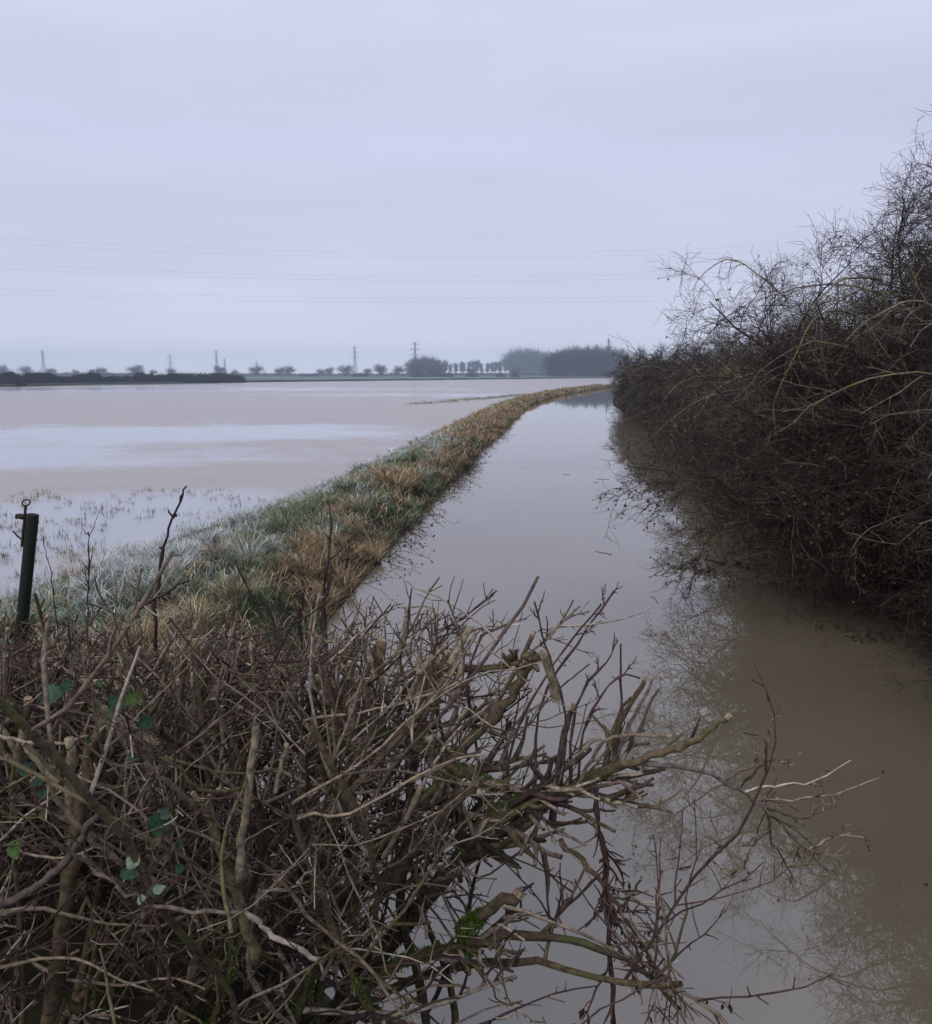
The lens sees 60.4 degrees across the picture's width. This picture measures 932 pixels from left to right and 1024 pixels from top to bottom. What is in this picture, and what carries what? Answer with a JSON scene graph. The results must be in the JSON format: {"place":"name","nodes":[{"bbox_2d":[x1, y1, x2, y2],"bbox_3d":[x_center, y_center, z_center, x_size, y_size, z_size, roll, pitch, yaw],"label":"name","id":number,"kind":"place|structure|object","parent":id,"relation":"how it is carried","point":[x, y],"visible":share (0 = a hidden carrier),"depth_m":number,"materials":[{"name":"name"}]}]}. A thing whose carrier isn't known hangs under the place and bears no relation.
{"place":"outdoors","nodes":[
{"label":"outdoors","id":0,"kind":"place"},
{"bbox_2d":[0,377,614,386],"bbox_3d":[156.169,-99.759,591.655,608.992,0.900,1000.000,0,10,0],"label":"verge","id":1,"kind":"structure","parent":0,"point":[35,384],"depth_m":295.89,"materials":[{"name":"plant"}]},
{"bbox_2d":[0,378,622,598],"bbox_3d":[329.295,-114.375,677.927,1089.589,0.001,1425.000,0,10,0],"label":"flood water","id":2,"kind":"structure","parent":0,"point":[77,446],"depth_m":36.92,"materials":[{"name":"liquid"}]},
{"bbox_2d":[0,393,532,583],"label":"flooded grass","id":3,"kind":"structure","parent":2,"relation":"on","point":[119,501],"depth_m":17.14,"materials":[{"name":"plant"}]},
{"bbox_2d":[2,294,816,301],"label":"overhead cable","id":4,"kind":"object","parent":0,"point":[312,301],"visible":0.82,"depth_m":240.61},
{"bbox_2d":[16,289,839,297],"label":"overhead cable","id":5,"kind":"object","parent":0,"point":[325,297],"visible":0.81,"depth_m":232.66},
{"bbox_2d":[13,269,856,280],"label":"overhead cable","id":6,"kind":"object","parent":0,"point":[397,280],"visible":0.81,"depth_m":239.57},
{"bbox_2d":[4,243,884,257],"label":"overhead cable","id":7,"kind":"object","parent":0,"point":[436,257],"visible":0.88,"depth_m":238.48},
{"bbox_2d":[4,263,910,276],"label":"overhead cable","id":8,"kind":"object","parent":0,"point":[401,276],"visible":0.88,"depth_m":231.64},
{"bbox_2d":[0,374,931,1023],"bbox_3d":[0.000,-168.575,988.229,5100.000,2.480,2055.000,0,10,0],"label":"ground","id":9,"kind":"structure","parent":0,"point":[140,1008],"depth_m":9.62,"materials":[{"name":"plant"}]},
{"bbox_2d":[0,364,7,372],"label":"broadleaf tree","id":10,"kind":"object","parent":9,"relation":"on","point":[2,368],"visible":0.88,"depth_m":893.12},
{"bbox_2d":[7,370,27,385],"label":"round bush","id":11,"kind":"object","parent":9,"relation":"on","point":[17,381],"visible":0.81,"depth_m":193.34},
{"bbox_2d":[12,499,38,678],"bbox_3d":[-2.708,0.900,4.825,0.423,1.979,0.068,0,10,0],"label":"fence post","id":12,"kind":"object","parent":9,"relation":"on","point":[28,538],"visible":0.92,"depth_m":4.70,"materials":[{"name":"metal"}]},
{"bbox_2d":[17,366,33,372],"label":"broadleaf tree","id":13,"kind":"object","parent":9,"relation":"on","point":[25,369],"visible":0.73,"depth_m":894.12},
{"bbox_2d":[40,350,45,372],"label":"pylon","id":14,"kind":"object","parent":9,"relation":"on","point":[43,361],"visible":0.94,"depth_m":1543.88,"materials":[{"name":"metal"}]},
{"bbox_2d":[40,534,59,648],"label":"weed stem","id":15,"kind":"object","parent":9,"relation":"on","point":[52,590],"visible":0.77,"depth_m":5.05,"materials":[{"name":"brown plant"}]},
{"bbox_2d":[0,371,147,375],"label":"field hedge","id":16,"kind":"object","parent":9,"relation":"on","point":[78,373],"visible":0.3,"depth_m":873.20,"materials":[{"name":"plant"}]},
{"bbox_2d":[0,637,152,876],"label":"hedge shrub","id":17,"kind":"object","parent":9,"relation":"on","point":[16,731],"visible":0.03,"depth_m":3.63,"materials":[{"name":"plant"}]},
{"bbox_2d":[78,515,99,624],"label":"weed stem","id":18,"kind":"object","parent":9,"relation":"on","point":[88,568],"visible":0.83,"depth_m":5.34,"materials":[{"name":"brown plant"}]},
{"bbox_2d":[92,366,108,374],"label":"broadleaf tree","id":19,"kind":"object","parent":9,"relation":"on","point":[103,370],"visible":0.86,"depth_m":767.28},
{"bbox_2d":[0,368,246,383],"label":"long hedge","id":20,"kind":"object","parent":9,"relation":"on","point":[49,377],"visible":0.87,"depth_m":234.82,"materials":[{"name":"plant"}]},
{"bbox_2d":[125,363,144,373],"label":"broadleaf tree","id":21,"kind":"object","parent":9,"relation":"on","point":[137,368],"visible":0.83,"depth_m":767.01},
{"bbox_2d":[0,604,315,1014],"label":"hedge shrub","id":22,"kind":"object","parent":9,"relation":"on","point":[11,743],"visible":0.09,"depth_m":3.26,"materials":[{"name":"brown plant"}]},
{"bbox_2d":[151,486,186,709],"bbox_3d":[-1.682,0.978,4.633,0.266,2.280,0.034,0,10,0],"label":"sapling","id":23,"kind":"object","parent":9,"relation":"on","point":[161,558],"visible":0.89,"depth_m":4.53,"materials":[{"name":"brown plant"}]},
{"bbox_2d":[212,365,227,373],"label":"broadleaf tree","id":24,"kind":"object","parent":9,"relation":"on","point":[220,370],"visible":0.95,"depth_m":792.16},
{"bbox_2d":[0,605,453,1023],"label":"hedge shrub","id":25,"kind":"object","parent":9,"relation":"on","point":[41,717],"visible":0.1,"depth_m":3.18,"materials":[{"name":"brown plant"}]},
{"bbox_2d":[40,679,152,791],"bbox_3d":[-1.054,0.666,2.362,0.308,0.390,0.183,0,10,0],"label":"bramble","id":26,"kind":"object","parent":25,"relation":"attached to","point":[132,698],"visible":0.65,"depth_m":2.29,"materials":[{"name":"green plant"}]},
{"bbox_2d":[248,365,264,375],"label":"broadleaf tree","id":27,"kind":"object","parent":9,"relation":"on","point":[254,370],"visible":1,"depth_m":816.34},
{"bbox_2d":[233,560,283,806],"bbox_3d":[-1.250,1.483,4.925,0.246,2.439,0.026,0,10,0],"label":"weed stem","id":28,"kind":"object","parent":9,"relation":"on","point":[251,596],"visible":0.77,"depth_m":4.75,"materials":[{"name":"brown plant"}]},
{"bbox_2d":[0,552,531,1023],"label":"hedge shrub","id":29,"kind":"object","parent":9,"relation":"on","point":[216,962],"visible":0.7,"depth_m":2.56,"materials":[{"name":"brown plant"}]},
{"bbox_2d":[6,761,63,859],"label":"bramble","id":30,"kind":"object","parent":29,"relation":"attached to","point":[12,852],"visible":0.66,"depth_m":2.21,"materials":[{"name":"green plant"}]},
{"bbox_2d":[120,855,165,928],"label":"bramble","id":31,"kind":"object","parent":29,"relation":"attached to","point":[128,871],"visible":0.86,"depth_m":2.18,"materials":[{"name":"green plant"}]},
{"bbox_2d":[273,367,283,374],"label":"broadleaf tree","id":32,"kind":"object","parent":9,"relation":"on","point":[279,371],"visible":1,"depth_m":817.69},
{"bbox_2d":[282,364,296,375],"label":"broadleaf tree","id":33,"kind":"object","parent":9,"relation":"on","point":[290,369],"visible":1,"depth_m":816.55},
{"bbox_2d":[297,588,304,702],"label":"weed stem","id":34,"kind":"object","parent":9,"relation":"on","point":[299,615],"visible":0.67,"depth_m":5.19,"materials":[{"name":"brown plant"}]},
{"bbox_2d":[0,599,633,1023],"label":"hedge shrub","id":35,"kind":"object","parent":9,"relation":"on","point":[50,997],"visible":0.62,"depth_m":2.71,"materials":[{"name":"brown plant"}]},
{"bbox_2d":[147,807,185,896],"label":"bramble","id":36,"kind":"object","parent":35,"relation":"attached to","point":[154,821],"visible":0.8,"depth_m":2.25,"materials":[{"name":"green plant"}]},
{"bbox_2d":[3,582,633,1023],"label":"hedge shrub","id":37,"kind":"object","parent":9,"relation":"on","point":[453,768],"visible":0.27,"depth_m":3.29,"materials":[{"name":"brown plant"}]},
{"bbox_2d":[315,369,326,375],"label":"broadleaf tree","id":38,"kind":"object","parent":9,"relation":"on","point":[321,371],"visible":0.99,"depth_m":832.69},
{"bbox_2d":[324,367,334,373],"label":"broadleaf tree","id":39,"kind":"object","parent":9,"relation":"on","point":[330,369],"visible":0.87,"depth_m":893.88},
{"bbox_2d":[320,500,342,796],"bbox_3d":[-0.976,1.480,5.895,0.116,3.162,0.223,-6,12,-33],"label":"sapling","id":40,"kind":"object","parent":9,"relation":"on","point":[323,616],"visible":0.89,"depth_m":5.77,"materials":[{"name":"brown plant"}]},
{"bbox_2d":[33,596,648,1023],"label":"hedge shrub","id":41,"kind":"object","parent":9,"relation":"on","point":[363,998],"visible":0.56,"depth_m":2.88,"materials":[{"name":"brown plant"}]},
{"bbox_2d":[334,364,354,375],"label":"broadleaf tree","id":42,"kind":"object","parent":9,"relation":"on","point":[346,370],"visible":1,"depth_m":790.93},
{"bbox_2d":[351,345,357,372],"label":"pylon","id":43,"kind":"object","parent":9,"relation":"on","point":[354,352],"visible":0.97,"depth_m":1371.79,"materials":[{"name":"metal"}]},
{"bbox_2d":[363,368,372,374],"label":"broadleaf tree","id":44,"kind":"object","parent":9,"relation":"on","point":[367,370],"visible":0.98,"depth_m":792.01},
{"bbox_2d":[373,363,389,375],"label":"broadleaf tree","id":45,"kind":"object","parent":9,"relation":"on","point":[380,370],"visible":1,"depth_m":717.35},
{"bbox_2d":[176,372,612,375],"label":"field hedge","id":46,"kind":"object","parent":9,"relation":"on","point":[391,374],"visible":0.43,"depth_m":886.52,"materials":[{"name":"plant"}]},
{"bbox_2d":[392,365,404,373],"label":"broadleaf tree","id":47,"kind":"object","parent":9,"relation":"on","point":[397,370],"visible":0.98,"depth_m":792.03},
{"bbox_2d":[403,360,418,375],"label":"broadleaf tree","id":48,"kind":"object","parent":9,"relation":"on","point":[411,367],"visible":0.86,"depth_m":765.30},
{"bbox_2d":[410,342,419,357],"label":"pylon","id":49,"kind":"object","parent":9,"relation":"on","point":[414,343],"visible":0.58,"depth_m":1190.92,"materials":[{"name":"metal"}]},
{"bbox_2d":[413,363,424,373],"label":"broadleaf tree","id":50,"kind":"object","parent":9,"relation":"on","point":[419,370],"visible":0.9,"depth_m":716.49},
{"bbox_2d":[410,372,427,376],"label":"hedge","id":51,"kind":"object","parent":9,"relation":"on","point":[419,375],"visible":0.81,"depth_m":617.40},
{"bbox_2d":[410,355,428,374],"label":"broadleaf tree","id":52,"kind":"object","parent":9,"relation":"on","point":[424,367],"visible":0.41,"depth_m":816.27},
{"bbox_2d":[427,365,435,375],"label":"broadleaf tree","id":53,"kind":"object","parent":9,"relation":"on","point":[430,371],"visible":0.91,"depth_m":715.83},
{"bbox_2d":[423,356,439,374],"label":"broadleaf tree","id":54,"kind":"object","parent":9,"relation":"on","point":[429,361],"visible":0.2,"depth_m":828.53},
{"bbox_2d":[426,354,444,372],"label":"broadleaf tree","id":55,"kind":"object","parent":9,"relation":"on","point":[430,364],"visible":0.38,"depth_m":816.12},
{"bbox_2d":[364,421,509,583],"bbox_3d":[0.504,-1.992,29.664,1.151,1.182,36.213,1,10,6],"label":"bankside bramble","id":56,"kind":"object","parent":9,"relation":"on","point":[465,469],"visible":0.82,"depth_m":20.35,"materials":[{"name":"brown plant"}]},
{"bbox_2d":[0,573,879,1023],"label":"hedge shrub","id":57,"kind":"object","parent":9,"relation":"on","point":[470,939],"visible":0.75,"depth_m":3.12,"materials":[{"name":"brown plant"}]},
{"bbox_2d":[432,359,447,373],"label":"broadleaf tree","id":58,"kind":"object","parent":9,"relation":"on","point":[440,367],"visible":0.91,"depth_m":779.19,"materials":[{"name":"plant"}]},
{"bbox_2d":[428,372,454,376],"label":"hedge","id":59,"kind":"object","parent":9,"relation":"on","point":[448,374],"visible":0.87,"depth_m":641.87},
{"bbox_2d":[452,362,458,371],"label":"poplar tree","id":60,"kind":"object","parent":9,"relation":"on","point":[456,367],"visible":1,"depth_m":1131.85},
{"bbox_2d":[459,361,465,372],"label":"poplar tree","id":61,"kind":"object","parent":9,"relation":"on","point":[464,370],"visible":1,"depth_m":1130.89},
{"bbox_2d":[466,373,477,376],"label":"hedge","id":62,"kind":"object","parent":9,"relation":"on","point":[471,375],"visible":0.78,"depth_m":641.57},
{"bbox_2d":[474,359,481,371],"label":"poplar tree","id":63,"kind":"object","parent":9,"relation":"on","point":[477,364],"visible":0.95,"depth_m":1129.04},
{"bbox_2d":[484,362,490,371],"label":"poplar tree","id":64,"kind":"object","parent":9,"relation":"on","point":[488,367],"visible":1,"depth_m":1130.89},
{"bbox_2d":[493,362,497,371],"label":"poplar tree","id":65,"kind":"object","parent":9,"relation":"on","point":[495,366],"visible":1,"depth_m":1130.44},
{"bbox_2d":[496,361,502,371],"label":"poplar tree","id":66,"kind":"object","parent":9,"relation":"on","point":[500,366],"visible":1,"depth_m":1129.74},
{"bbox_2d":[499,352,522,372],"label":"broadleaf tree","id":67,"kind":"object","parent":9,"relation":"on","point":[510,364],"visible":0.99,"depth_m":1125.89,"materials":[{"name":"plant"}]},
{"bbox_2d":[452,372,573,373],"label":"field hedge","id":68,"kind":"object","parent":9,"relation":"on","point":[500,373],"visible":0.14,"depth_m":1004.14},
{"bbox_2d":[503,348,528,372],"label":"broadleaf tree","id":69,"kind":"object","parent":9,"relation":"on","point":[517,359],"visible":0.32,"depth_m":1155.54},
{"bbox_2d":[513,346,539,372],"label":"broadleaf tree","id":70,"kind":"object","parent":9,"relation":"on","point":[525,363],"visible":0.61,"depth_m":1153.01,"materials":[{"name":"plant"}]},
{"bbox_2d":[520,348,544,373],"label":"broadleaf tree","id":71,"kind":"object","parent":9,"relation":"on","point":[534,360],"visible":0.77,"depth_m":1151.46,"materials":[{"name":"plant"}]},
{"bbox_2d":[527,350,549,372],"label":"broadleaf tree","id":72,"kind":"object","parent":9,"relation":"on","point":[538,370],"visible":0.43,"depth_m":1149.64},
{"bbox_2d":[540,350,570,376],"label":"broadleaf tree","id":73,"kind":"object","parent":9,"relation":"on","point":[556,363],"visible":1,"depth_m":637.00,"materials":[{"name":"plant"}]},
{"bbox_2d":[543,351,568,376],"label":"broadleaf tree","id":74,"kind":"object","parent":9,"relation":"on","point":[551,365],"visible":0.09,"depth_m":678.54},
{"bbox_2d":[547,346,576,376],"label":"broadleaf tree","id":75,"kind":"object","parent":9,"relation":"on","point":[562,360],"visible":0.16,"depth_m":667.95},
{"bbox_2d":[563,342,588,375],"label":"broadleaf tree","id":76,"kind":"object","parent":9,"relation":"on","point":[573,374],"visible":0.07,"depth_m":698.54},
{"bbox_2d":[563,344,591,376],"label":"broadleaf tree","id":77,"kind":"object","parent":9,"relation":"on","point":[577,372],"visible":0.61,"depth_m":656.44,"materials":[{"name":"plant"}]},
{"bbox_2d":[568,346,597,376],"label":"broadleaf tree","id":78,"kind":"object","parent":9,"relation":"on","point":[582,366],"visible":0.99,"depth_m":644.53,"materials":[{"name":"plant"}]},
{"bbox_2d":[576,345,602,376],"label":"broadleaf tree","id":79,"kind":"object","parent":9,"relation":"on","point":[584,350],"visible":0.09,"depth_m":681.71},
{"bbox_2d":[586,347,609,376],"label":"broadleaf tree","id":80,"kind":"object","parent":9,"relation":"on","point":[592,349],"visible":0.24,"depth_m":673.76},
{"bbox_2d":[589,345,617,376],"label":"broadleaf tree","id":81,"kind":"object","parent":9,"relation":"on","point":[599,362],"visible":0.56,"depth_m":664.69,"materials":[{"name":"plant"}]},
{"bbox_2d":[597,346,633,375],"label":"broadleaf tree","id":82,"kind":"object","parent":9,"relation":"on","point":[613,364],"visible":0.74,"depth_m":653.47,"materials":[{"name":"plant"}]},
{"bbox_2d":[609,347,631,373],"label":"broadleaf tree","id":83,"kind":"object","parent":9,"relation":"on","point":[618,352],"visible":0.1,"depth_m":692.47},
{"bbox_2d":[601,346,655,406],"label":"hawthorn bush","id":84,"kind":"object","parent":9,"relation":"on","point":[618,386],"visible":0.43,"depth_m":68.80,"materials":[{"name":"brown plant"}]},
{"bbox_2d":[615,343,709,409],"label":"hawthorn bush","id":85,"kind":"object","parent":9,"relation":"on","point":[641,363],"visible":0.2,"depth_m":58.97,"materials":[{"name":"brown plant"}]},
{"bbox_2d":[624,337,723,414],"bbox_3d":[12.886,-8.104,49.641,5.698,5.775,8.197,-6,12,-33],"label":"hawthorn bush","id":86,"kind":"object","parent":9,"relation":"on","point":[645,397],"visible":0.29,"depth_m":50.07,"materials":[{"name":"brown plant"}]},
{"bbox_2d":[645,334,727,415],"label":"hawthorn bush","id":87,"kind":"object","parent":9,"relation":"on","point":[672,385],"visible":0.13,"depth_m":42.95,"materials":[{"name":"brown plant"}]},
{"bbox_2d":[658,331,754,416],"bbox_3d":[12.432,-5.553,35.603,7.574,5.556,6.085,2,10,13],"label":"hawthorn bush","id":88,"kind":"object","parent":9,"relation":"on","point":[696,369],"visible":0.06,"depth_m":36.22,"materials":[{"name":"brown plant"}]},
{"bbox_2d":[661,314,788,432],"bbox_3d":[11.244,-4.577,29.790,7.574,5.625,6.085,-2,10,-12],"label":"hawthorn bush","id":89,"kind":"object","parent":9,"relation":"on","point":[704,373],"visible":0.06,"depth_m":29.91,"materials":[{"name":"brown plant"}]},
{"bbox_2d":[654,272,853,476],"bbox_3d":[8.948,-2.925,20.355,8.087,6.147,5.651,6,11,30],"label":"hawthorn bush","id":90,"kind":"object","parent":9,"relation":"on","point":[729,384],"visible":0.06,"depth_m":21.14,"materials":[{"name":"brown plant"}]},
{"bbox_2d":[592,179,931,615],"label":"hawthorn bush","id":91,"kind":"object","parent":9,"relation":"on","point":[775,422],"visible":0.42,"depth_m":10.82,"materials":[{"name":"brown plant"}]},
{"bbox_2d":[646,285,882,472],"bbox_3d":[9.242,-3.946,24.316,7.046,5.781,6.283,3,10,15],"label":"hawthorn bush","id":92,"kind":"object","parent":9,"relation":"on","point":[709,401],"visible":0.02,"depth_m":23.93,"materials":[{"name":"brown plant"}]},
{"bbox_2d":[605,104,931,676],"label":"hawthorn bush","id":93,"kind":"object","parent":9,"relation":"on","point":[908,424],"visible":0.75,"depth_m":10.09,"materials":[{"name":"brown plant"}]},
{"bbox_2d":[607,385,931,710],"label":"undergrowth","id":94,"kind":"object","parent":9,"relation":"on","point":[623,407],"visible":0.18,"depth_m":10.42,"materials":[{"name":"brown plant"}]},
{"bbox_2d":[641,245,931,542],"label":"hawthorn bush","id":95,"kind":"object","parent":9,"relation":"on","point":[702,455],"visible":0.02,"depth_m":14.23,"materials":[{"name":"brown plant"}]},
{"bbox_2d":[682,249,930,524],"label":"hawthorn bush","id":96,"kind":"object","parent":9,"relation":"on","point":[732,365],"visible":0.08,"depth_m":16.82,"materials":[{"name":"brown plant"}]},
{"bbox_2d":[746,180,931,700],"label":"hawthorn bush","id":97,"kind":"object","parent":9,"relation":"on","point":[924,473],"visible":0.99,"depth_m":8.13,"materials":[{"name":"brown plant"}]},
{"bbox_2d":[752,138,931,588],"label":"hawthorn bush","id":98,"kind":"object","parent":9,"relation":"on","point":[905,210],"visible":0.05,"depth_m":11.73,"materials":[{"name":"brown plant"}]},
{"bbox_2d":[0,0,931,373],"label":"sky","id":99,"kind":"structure","parent":0,"point":[462,133],"materials":[{"name":"grey"}]},
{"bbox_2d":[13,236,931,252],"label":"overhead cable","id":100,"kind":"object","parent":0,"point":[405,252],"visible":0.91,"depth_m":230.46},
{"bbox_2d":[206,387,931,1023],"bbox_3d":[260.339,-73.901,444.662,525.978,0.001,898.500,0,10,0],"label":"river","id":101,"kind":"structure","parent":0,"point":[514,519],"depth_m":7.21,"materials":[{"name":"liquid"}]},
{"bbox_2d":[378,474,931,900],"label":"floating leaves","id":102,"kind":"object","parent":101,"relation":"on","point":[743,732],"visible":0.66,"depth_m":7.17,"materials":[{"name":"brown plant"}]},
{"bbox_2d":[650,555,720,573],"bbox_3d":[3.662,0.877,13.249,1.138,0.385,0.436,6,11,31],"label":"floating debris","id":103,"kind":"object","parent":101,"relation":"on","point":[703,569],"visible":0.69,"depth_m":13.18,"materials":[{"name":"brown plant"}]},
{"bbox_2d":[660,547,764,576],"bbox_3d":[3.903,0.825,13.218,1.908,0.467,0.888,-4,10,-20],"label":"floating debris","id":104,"kind":"object","parent":101,"relation":"on","point":[695,564],"visible":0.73,"depth_m":13.19,"materials":[{"name":"brown plant"}]},
{"bbox_2d":[707,549,747,567],"bbox_3d":[4.512,0.852,13.524,0.690,0.303,0.647,-8,12,-37],"label":"floating debris","id":105,"kind":"object","parent":101,"relation":"on","point":[713,561],"visible":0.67,"depth_m":13.56,"materials":[{"name":"brown plant"}]},
{"bbox_2d":[733,560,765,569],"bbox_3d":[4.744,0.888,13.502,0.677,0.148,0.618,-5,11,-25],"label":"floating debris","id":106,"kind":"object","parent":101,"relation":"on","point":[747,564],"visible":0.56,"depth_m":13.43,"materials":[{"name":"brown plant"}]},
{"bbox_2d":[815,618,855,631],"bbox_3d":[4.662,1.480,10.104,0.503,0.213,0.335,-5,11,-26],"label":"floating debris","id":107,"kind":"object","parent":101,"relation":"on","point":[838,627],"visible":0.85,"depth_m":10.13,"materials":[{"name":"brown plant"}]},
{"bbox_2d":[847,631,893,643],"bbox_3d":[4.931,1.548,9.741,0.558,0.145,0.372,0,10,0],"label":"floating debris","id":108,"kind":"object","parent":101,"relation":"on","point":[852,637],"visible":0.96,"depth_m":9.73,"materials":[{"name":"brown plant"}]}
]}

